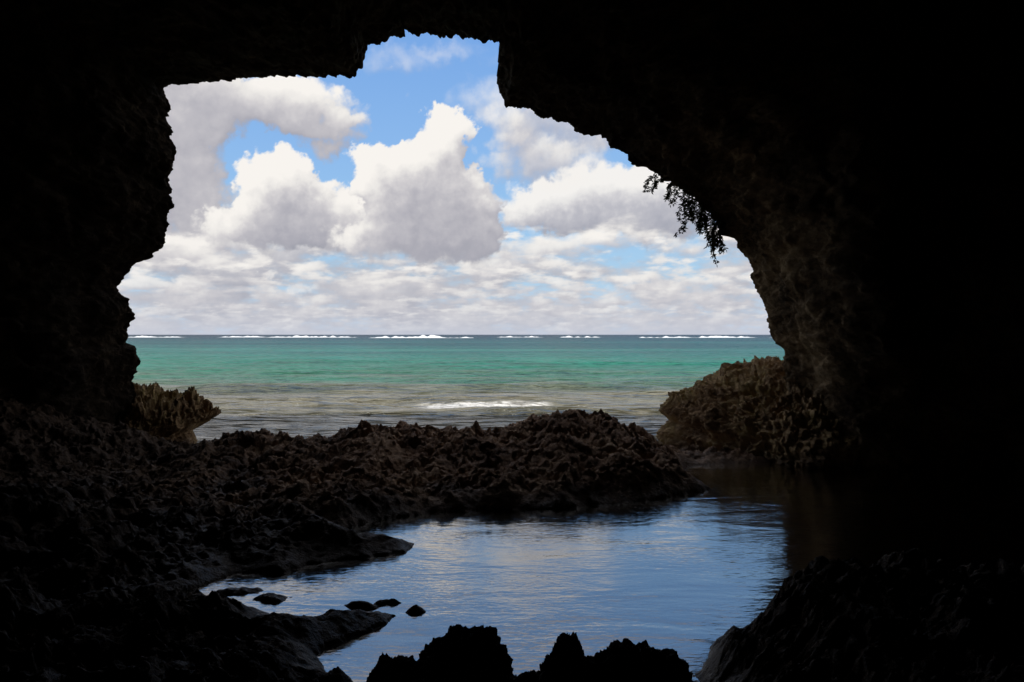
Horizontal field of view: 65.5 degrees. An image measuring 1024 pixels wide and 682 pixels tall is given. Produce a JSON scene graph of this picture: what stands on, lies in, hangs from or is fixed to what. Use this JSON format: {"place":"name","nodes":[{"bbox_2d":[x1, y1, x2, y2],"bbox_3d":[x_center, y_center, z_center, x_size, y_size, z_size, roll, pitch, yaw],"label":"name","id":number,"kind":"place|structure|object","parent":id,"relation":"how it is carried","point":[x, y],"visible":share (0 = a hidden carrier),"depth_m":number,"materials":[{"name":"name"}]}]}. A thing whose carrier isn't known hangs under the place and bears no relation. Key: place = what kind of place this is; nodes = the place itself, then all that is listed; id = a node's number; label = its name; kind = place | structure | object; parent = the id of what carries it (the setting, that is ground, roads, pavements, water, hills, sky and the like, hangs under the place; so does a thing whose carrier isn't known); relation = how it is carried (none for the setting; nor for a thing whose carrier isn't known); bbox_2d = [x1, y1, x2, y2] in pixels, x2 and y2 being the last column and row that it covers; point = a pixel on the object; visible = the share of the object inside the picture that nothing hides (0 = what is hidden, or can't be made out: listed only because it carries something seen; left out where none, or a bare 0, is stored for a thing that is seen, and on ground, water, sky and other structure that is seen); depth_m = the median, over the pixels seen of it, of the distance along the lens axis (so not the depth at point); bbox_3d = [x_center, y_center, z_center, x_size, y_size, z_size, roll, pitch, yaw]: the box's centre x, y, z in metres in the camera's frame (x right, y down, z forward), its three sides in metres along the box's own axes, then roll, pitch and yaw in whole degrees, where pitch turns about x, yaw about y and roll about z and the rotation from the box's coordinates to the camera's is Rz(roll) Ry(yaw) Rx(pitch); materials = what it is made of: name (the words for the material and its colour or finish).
{"place":"outdoors","nodes":[
{"label":"outdoors","id":0,"kind":"place"},
{"bbox_2d":[117,30,769,334],"bbox_3d":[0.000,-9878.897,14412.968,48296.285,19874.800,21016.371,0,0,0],"label":"sky","id":1,"kind":"structure","parent":0,"point":[409,183],"depth_m":24159.31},
{"bbox_2d":[126,335,784,442],"bbox_3d":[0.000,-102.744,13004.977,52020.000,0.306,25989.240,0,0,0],"label":"sea","id":2,"kind":"structure","parent":0,"point":[310,386],"depth_m":33.10,"materials":[{"name":"liquid"}]},
{"bbox_2d":[276,335,347,336],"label":"breaking wave","id":3,"kind":"object","parent":2,"relation":"on","point":[311,336],"visible":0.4,"depth_m":489.24,"materials":[{"name":"white liquid"}]},
{"bbox_2d":[375,335,468,337],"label":"breaking wave","id":4,"kind":"object","parent":2,"relation":"on","point":[430,336],"visible":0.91,"depth_m":416.52,"materials":[{"name":"white liquid"}]},
{"bbox_2d":[639,336,674,337],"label":"breaking wave","id":5,"kind":"object","parent":2,"relation":"on","point":[658,337],"visible":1,"depth_m":446.62,"materials":[{"name":"white liquid"}]},
{"bbox_2d":[675,336,754,337],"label":"breaking wave","id":6,"kind":"object","parent":2,"relation":"on","point":[717,337],"visible":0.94,"depth_m":456.06,"materials":[{"name":"white liquid"}]},
{"bbox_2d":[0,0,1023,470],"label":"sea cave","id":7,"kind":"structure","parent":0,"point":[848,174],"depth_m":10.10},
{"bbox_2d":[643,172,727,263],"bbox_3d":[2.415,-1.694,11.148,1.201,1.353,0.325,0,0,0],"label":"hanging plant","id":8,"kind":"object","parent":7,"relation":"hanging from","point":[713,237],"visible":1,"depth_m":11.11,"materials":[{"name":"green plant"}]},
{"bbox_2d":[0,397,1023,681],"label":"rocky ground","id":9,"kind":"structure","parent":0,"point":[118,539],"depth_m":5.84,"materials":[{"name":"black stone"}]},
{"bbox_2d":[124,382,221,443],"bbox_3d":[-4.942,1.266,11.512,1.371,1.350,1.214,0,0,0],"label":"coral rock","id":10,"kind":"object","parent":9,"relation":"on","point":[156,410],"visible":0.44,"depth_m":11.29,"materials":[{"name":"stone"}]},
{"bbox_2d":[188,463,1023,631],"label":"tide pool","id":11,"kind":"structure","parent":9,"relation":"in","point":[966,502],"depth_m":7.32,"materials":[{"name":"liquid"}]},
{"bbox_2d":[366,652,423,681],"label":"boulder","id":12,"kind":"object","parent":11,"relation":"in","point":[398,668],"visible":0.99,"depth_m":3.24,"materials":[{"name":"black stone"}]},
{"bbox_2d":[417,624,513,681],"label":"boulder","id":13,"kind":"object","parent":11,"relation":"in","point":[457,653],"visible":0.92,"depth_m":3.29,"materials":[{"name":"black stone"}]},
{"bbox_2d":[491,670,549,681],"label":"boulder","id":14,"kind":"object","parent":11,"relation":"in","point":[533,676],"visible":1,"depth_m":3.16,"materials":[{"name":"black stone"}]},
{"bbox_2d":[539,632,590,681],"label":"boulder","id":15,"kind":"object","parent":11,"relation":"in","point":[565,660],"visible":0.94,"depth_m":3.22,"materials":[{"name":"black stone"}]},
{"bbox_2d":[585,638,693,681],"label":"boulder","id":16,"kind":"object","parent":11,"relation":"in","point":[625,660],"visible":0.98,"depth_m":3.20,"materials":[{"name":"black stone"}]},
{"bbox_2d":[656,356,861,485],"bbox_3d":[4.742,1.158,11.515,5.204,1.879,3.038,0,0,0],"label":"rock outcrop","id":17,"kind":"object","parent":9,"relation":"on","point":[754,406],"visible":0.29,"depth_m":11.04,"materials":[{"name":"stone"}]}
]}

